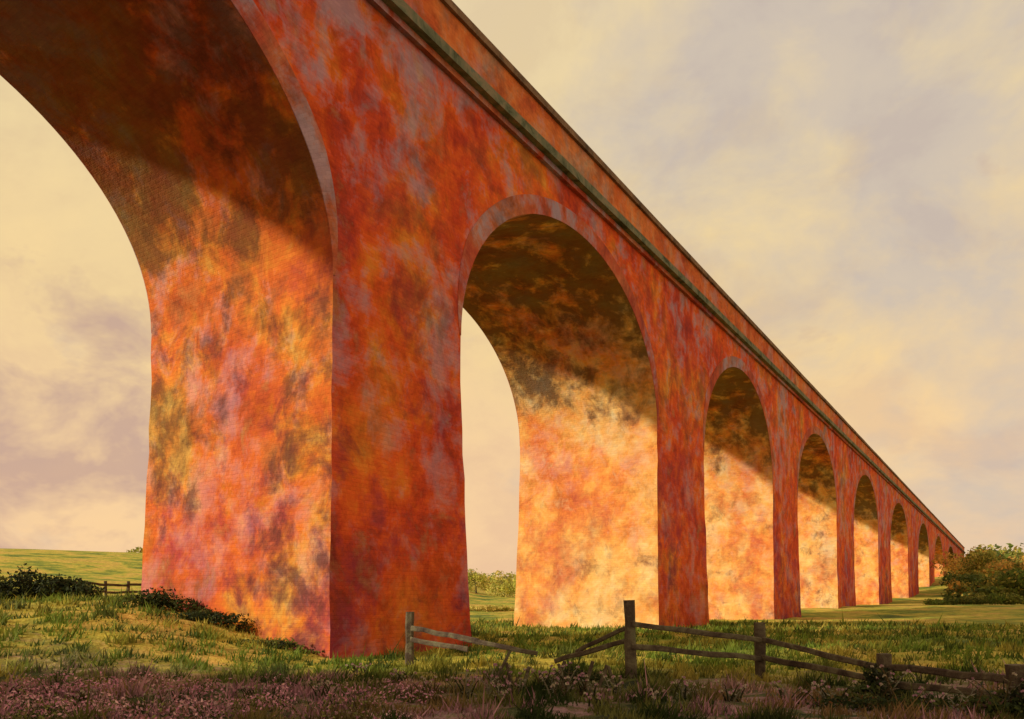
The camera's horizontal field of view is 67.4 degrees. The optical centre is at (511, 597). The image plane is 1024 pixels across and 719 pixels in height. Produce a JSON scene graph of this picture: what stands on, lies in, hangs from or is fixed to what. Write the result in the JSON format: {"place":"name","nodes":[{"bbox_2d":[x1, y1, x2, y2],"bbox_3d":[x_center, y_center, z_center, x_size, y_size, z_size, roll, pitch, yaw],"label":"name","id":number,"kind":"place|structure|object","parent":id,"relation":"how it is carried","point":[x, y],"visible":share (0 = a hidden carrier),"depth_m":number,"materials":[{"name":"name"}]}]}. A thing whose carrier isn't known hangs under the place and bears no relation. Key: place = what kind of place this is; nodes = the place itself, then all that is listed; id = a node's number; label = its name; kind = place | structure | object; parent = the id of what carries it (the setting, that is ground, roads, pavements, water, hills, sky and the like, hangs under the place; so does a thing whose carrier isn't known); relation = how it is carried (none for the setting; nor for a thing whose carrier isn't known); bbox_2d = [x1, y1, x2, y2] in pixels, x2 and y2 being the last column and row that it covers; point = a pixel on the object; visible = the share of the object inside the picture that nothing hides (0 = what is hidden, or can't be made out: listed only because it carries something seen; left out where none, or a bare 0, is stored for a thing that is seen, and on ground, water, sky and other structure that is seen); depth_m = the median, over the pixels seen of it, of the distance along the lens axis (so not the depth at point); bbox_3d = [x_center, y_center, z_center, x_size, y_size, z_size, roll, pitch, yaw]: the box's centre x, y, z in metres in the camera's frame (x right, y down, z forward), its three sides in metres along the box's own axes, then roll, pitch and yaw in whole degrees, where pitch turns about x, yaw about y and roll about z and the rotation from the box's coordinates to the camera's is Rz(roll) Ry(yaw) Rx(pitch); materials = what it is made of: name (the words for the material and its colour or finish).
{"place":"outdoors","nodes":[
{"label":"outdoors","id":0,"kind":"place"},
{"bbox_2d":[0,548,1023,718],"bbox_3d":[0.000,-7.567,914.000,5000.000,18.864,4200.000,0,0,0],"label":"ground","id":1,"kind":"structure","parent":0,"point":[109,567],"depth_m":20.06,"materials":[{"name":"green plant"}]},
{"bbox_2d":[2,681,34,698],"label":"thistle","id":2,"kind":"object","parent":1,"relation":"on","point":[14,685],"visible":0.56,"depth_m":12.38,"materials":[{"name":"pink plant"}]},
{"bbox_2d":[0,563,105,602],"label":"hedge","id":3,"kind":"object","parent":1,"relation":"on","point":[49,586],"visible":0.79,"depth_m":30.36,"materials":[{"name":"green plant"}]},
{"bbox_2d":[71,685,100,705],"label":"thistle","id":4,"kind":"object","parent":1,"relation":"on","point":[86,693],"visible":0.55,"depth_m":11.53,"materials":[{"name":"pink plant"}]},
{"bbox_2d":[75,578,140,595],"bbox_3d":[-18.555,-0.220,34.988,0.224,1.273,4.836,0,0,31],"label":"field fence","id":5,"kind":"object","parent":1,"relation":"on","point":[127,585],"visible":0.36,"depth_m":35.41,"materials":[{"name":"brown wood"}]},
{"bbox_2d":[141,687,172,704],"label":"thistle","id":6,"kind":"object","parent":1,"relation":"on","point":[152,694],"visible":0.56,"depth_m":11.22,"materials":[{"name":"pink plant"}]},
{"bbox_2d":[117,586,227,617],"bbox_3d":[-9.906,0.224,23.188,4.029,1.139,1.367,0,0,0],"label":"bramble","id":7,"kind":"object","parent":1,"relation":"on","point":[159,599],"visible":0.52,"depth_m":23.18,"materials":[{"name":"green plant"}]},
{"bbox_2d":[174,609,256,633],"bbox_3d":[-8.345,0.709,22.053,2.710,0.775,0.909,0,0,0],"label":"bramble","id":8,"kind":"object","parent":1,"relation":"on","point":[195,615],"visible":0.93,"depth_m":21.90,"materials":[{"name":"green plant"}]},
{"bbox_2d":[0,670,442,718],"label":"heather","id":9,"kind":"object","parent":1,"relation":"on","point":[28,696],"visible":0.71,"depth_m":11.10,"materials":[{"name":"purple plant"}]},
{"bbox_2d":[237,683,270,696],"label":"thistle","id":10,"kind":"object","parent":1,"relation":"on","point":[248,688],"visible":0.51,"depth_m":12.17,"materials":[{"name":"pink plant"}]},
{"bbox_2d":[235,637,323,654],"bbox_3d":[-6.145,1.303,20.545,2.596,0.507,0.788,0,0,0],"label":"bramble","id":11,"kind":"object","parent":1,"relation":"on","point":[284,644],"visible":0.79,"depth_m":20.45,"materials":[{"name":"green plant"}]},
{"bbox_2d":[306,679,339,697],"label":"thistle","id":12,"kind":"object","parent":1,"relation":"on","point":[325,684],"visible":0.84,"depth_m":12.58,"materials":[{"name":"green plant"}]},
{"bbox_2d":[345,663,371,672],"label":"thistle","id":13,"kind":"object","parent":1,"relation":"on","point":[354,668],"visible":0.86,"depth_m":16.78,"materials":[{"name":"pink plant"}]},
{"bbox_2d":[389,669,416,683],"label":"thistle","id":14,"kind":"object","parent":1,"relation":"on","point":[397,674],"visible":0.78,"depth_m":14.48,"materials":[{"name":"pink plant"}]},
{"bbox_2d":[409,676,440,693],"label":"thistle","id":15,"kind":"object","parent":1,"relation":"on","point":[426,681],"visible":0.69,"depth_m":13.20,"materials":[{"name":"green plant"}]},
{"bbox_2d":[446,669,479,698],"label":"thistle","id":16,"kind":"object","parent":1,"relation":"on","point":[467,690],"visible":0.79,"depth_m":12.67,"materials":[{"name":"green plant"}]},
{"bbox_2d":[468,568,495,592],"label":"tree","id":17,"kind":"object","parent":1,"relation":"on","point":[474,577],"visible":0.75,"depth_m":159.21,"materials":[{"name":"green plant"}]},
{"bbox_2d":[0,0,965,658],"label":"brick railway viaduct","id":18,"kind":"object","parent":1,"relation":"on","point":[336,216],"visible":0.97,"depth_m":24.10,"materials":[{"name":"brick"}]},
{"bbox_2d":[470,605,514,611],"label":"bush","id":19,"kind":"object","parent":1,"relation":"on","point":[488,608],"visible":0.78,"depth_m":83.33,"materials":[{"name":"green plant"}]},
{"bbox_2d":[479,663,510,693],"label":"thistle","id":20,"kind":"object","parent":1,"relation":"on","point":[496,679],"visible":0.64,"depth_m":13.22,"materials":[{"name":"green plant"}]},
{"bbox_2d":[485,570,515,596],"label":"tree","id":21,"kind":"object","parent":1,"relation":"on","point":[509,577],"visible":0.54,"depth_m":149.76,"materials":[{"name":"green plant"}]},
{"bbox_2d":[492,682,510,703],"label":"thistle","id":22,"kind":"object","parent":1,"relation":"on","point":[505,691],"visible":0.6,"depth_m":11.63,"materials":[{"name":"green plant"}]},
{"bbox_2d":[495,578,515,595],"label":"tree","id":23,"kind":"object","parent":1,"relation":"on","point":[512,587],"visible":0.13,"depth_m":95.35,"materials":[{"name":"green plant"}]},
{"bbox_2d":[499,668,533,696],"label":"thistle","id":24,"kind":"object","parent":1,"relation":"on","point":[515,682],"visible":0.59,"depth_m":12.94,"materials":[{"name":"green plant"}]},
{"bbox_2d":[531,665,559,688],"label":"thistle","id":25,"kind":"object","parent":1,"relation":"on","point":[542,674],"visible":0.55,"depth_m":13.35,"materials":[{"name":"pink plant"}]},
{"bbox_2d":[539,672,576,699],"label":"thistle","id":26,"kind":"object","parent":1,"relation":"on","point":[557,683],"visible":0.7,"depth_m":12.04,"materials":[{"name":"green plant"}]},
{"bbox_2d":[534,662,583,693],"bbox_3d":[0.798,1.408,13.222,0.769,0.551,0.628,0,0,-31],"label":"thistle","id":27,"kind":"object","parent":1,"relation":"on","point":[568,673],"visible":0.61,"depth_m":13.16,"materials":[{"name":"green plant"}]},
{"bbox_2d":[538,666,607,683],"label":"bramble","id":28,"kind":"object","parent":1,"relation":"on","point":[592,676],"visible":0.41,"depth_m":14.53,"materials":[{"name":"green plant"}]},
{"bbox_2d":[126,543,1023,583],"bbox_3d":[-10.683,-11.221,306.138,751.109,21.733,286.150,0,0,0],"label":"distant trees","id":29,"kind":"object","parent":1,"relation":"on","point":[1005,553],"visible":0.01,"depth_m":236.50,"materials":[{"name":"green plant"}]},
{"bbox_2d":[564,674,598,696],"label":"thistle","id":30,"kind":"object","parent":1,"relation":"on","point":[583,685],"visible":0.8,"depth_m":12.88,"materials":[{"name":"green plant"}]},
{"bbox_2d":[584,689,610,706],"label":"thistle","id":31,"kind":"object","parent":1,"relation":"on","point":[598,694],"visible":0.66,"depth_m":11.32,"materials":[{"name":"green plant"}]},
{"bbox_2d":[600,671,623,694],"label":"thistle","id":32,"kind":"object","parent":1,"relation":"on","point":[617,684],"visible":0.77,"depth_m":13.25,"materials":[{"name":"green plant"}]},
{"bbox_2d":[633,688,665,704],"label":"thistle","id":33,"kind":"object","parent":1,"relation":"on","point":[652,693],"visible":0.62,"depth_m":11.34,"materials":[{"name":"green plant"}]},
{"bbox_2d":[670,676,704,698],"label":"thistle","id":34,"kind":"object","parent":1,"relation":"on","point":[684,691],"visible":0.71,"depth_m":12.36,"materials":[{"name":"green plant"}]},
{"bbox_2d":[405,600,1023,705],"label":"wooden fence","id":35,"kind":"object","parent":1,"relation":"on","point":[760,640],"visible":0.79,"depth_m":14.82,"materials":[{"name":"brown wood"}]},
{"bbox_2d":[715,679,747,701],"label":"thistle","id":36,"kind":"object","parent":1,"relation":"on","point":[734,697],"visible":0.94,"depth_m":11.77,"materials":[{"name":"green plant"}]},
{"bbox_2d":[770,680,816,703],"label":"thistle","id":37,"kind":"object","parent":1,"relation":"on","point":[800,687],"visible":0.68,"depth_m":11.97,"materials":[{"name":"green plant"}]},
{"bbox_2d":[803,680,856,705],"bbox_3d":[4.746,1.454,11.554,0.537,0.447,0.654,0,0,-26],"label":"thistle","id":38,"kind":"object","parent":1,"relation":"on","point":[823,694],"visible":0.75,"depth_m":11.59,"materials":[{"name":"green plant"}]},
{"bbox_2d":[842,662,913,697],"bbox_3d":[6.085,1.430,12.803,1.244,0.742,0.846,0,0,0],"label":"bramble","id":39,"kind":"object","parent":1,"relation":"on","point":[862,687],"visible":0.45,"depth_m":12.65,"materials":[{"name":"green plant"}]},
{"bbox_2d":[800,692,969,711],"bbox_3d":[5.440,1.570,11.302,2.425,0.312,1.144,0,0,0],"label":"bramble","id":40,"kind":"object","parent":1,"relation":"on","point":[862,701],"visible":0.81,"depth_m":11.20,"materials":[{"name":"green plant"}]},
{"bbox_2d":[867,665,910,698],"bbox_3d":[5.695,1.343,11.615,0.547,0.682,0.743,0,0,34],"label":"thistle","id":41,"kind":"object","parent":1,"relation":"on","point":[885,690],"visible":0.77,"depth_m":11.59,"materials":[{"name":"green plant"}]},
{"bbox_2d":[912,686,950,711],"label":"thistle","id":42,"kind":"object","parent":1,"relation":"on","point":[924,697],"visible":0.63,"depth_m":11.18,"materials":[{"name":"green plant"}]},
{"bbox_2d":[931,547,990,580],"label":"tree","id":43,"kind":"object","parent":1,"relation":"on","point":[946,567],"visible":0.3,"depth_m":171.53,"materials":[{"name":"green plant"}]},
{"bbox_2d":[942,684,981,714],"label":"thistle","id":44,"kind":"object","parent":1,"relation":"on","point":[973,689],"visible":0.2,"depth_m":10.89,"materials":[{"name":"green plant"}]},
{"bbox_2d":[938,570,993,594],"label":"tree","id":45,"kind":"object","parent":1,"relation":"on","point":[968,577],"visible":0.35,"depth_m":117.76,"materials":[{"name":"green plant"}]},
{"bbox_2d":[941,573,1000,598],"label":"tree","id":46,"kind":"object","parent":1,"relation":"on","point":[961,590],"visible":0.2,"depth_m":111.09,"materials":[{"name":"green plant"}]},
{"bbox_2d":[923,592,1023,604],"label":"hedge","id":47,"kind":"object","parent":1,"relation":"on","point":[1010,599],"visible":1,"depth_m":91.15,"materials":[{"name":"green plant"}]},
{"bbox_2d":[949,550,1005,574],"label":"tree","id":48,"kind":"object","parent":1,"relation":"on","point":[988,553],"visible":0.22,"depth_m":148.46,"materials":[{"name":"green plant"}]},
{"bbox_2d":[958,677,1023,718],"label":"bramble","id":49,"kind":"object","parent":1,"relation":"on","point":[990,706],"visible":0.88,"depth_m":10.25,"materials":[{"name":"green plant"}]},
{"bbox_2d":[958,544,1023,576],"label":"tree","id":50,"kind":"object","parent":1,"relation":"on","point":[974,555],"visible":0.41,"depth_m":147.31,"materials":[{"name":"green plant"}]},
{"bbox_2d":[965,572,1023,603],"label":"tree","id":51,"kind":"object","parent":1,"relation":"on","point":[990,589],"visible":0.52,"depth_m":105.78,"materials":[{"name":"green plant"}]},
{"bbox_2d":[966,672,1023,711],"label":"thistle","id":52,"kind":"object","parent":1,"relation":"on","point":[1004,687],"visible":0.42,"depth_m":10.50,"materials":[{"name":"green plant"}]},
{"bbox_2d":[976,555,1023,576],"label":"tree","id":53,"kind":"object","parent":1,"relation":"on","point":[994,569],"visible":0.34,"depth_m":137.72,"materials":[{"name":"green plant"}]},
{"bbox_2d":[990,566,1023,595],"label":"tree","id":54,"kind":"object","parent":1,"relation":"on","point":[1019,582],"visible":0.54,"depth_m":104.16,"materials":[{"name":"green plant"}]},
{"bbox_2d":[1015,557,1023,572],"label":"tree","id":55,"kind":"object","parent":1,"relation":"on","point":[1017,560],"visible":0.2,"depth_m":137.41,"materials":[{"name":"green plant"}]},
{"bbox_2d":[0,0,1023,578],"label":"sky","id":56,"kind":"structure","parent":0,"point":[849,173],"materials":[{"name":"beige"}]}
]}

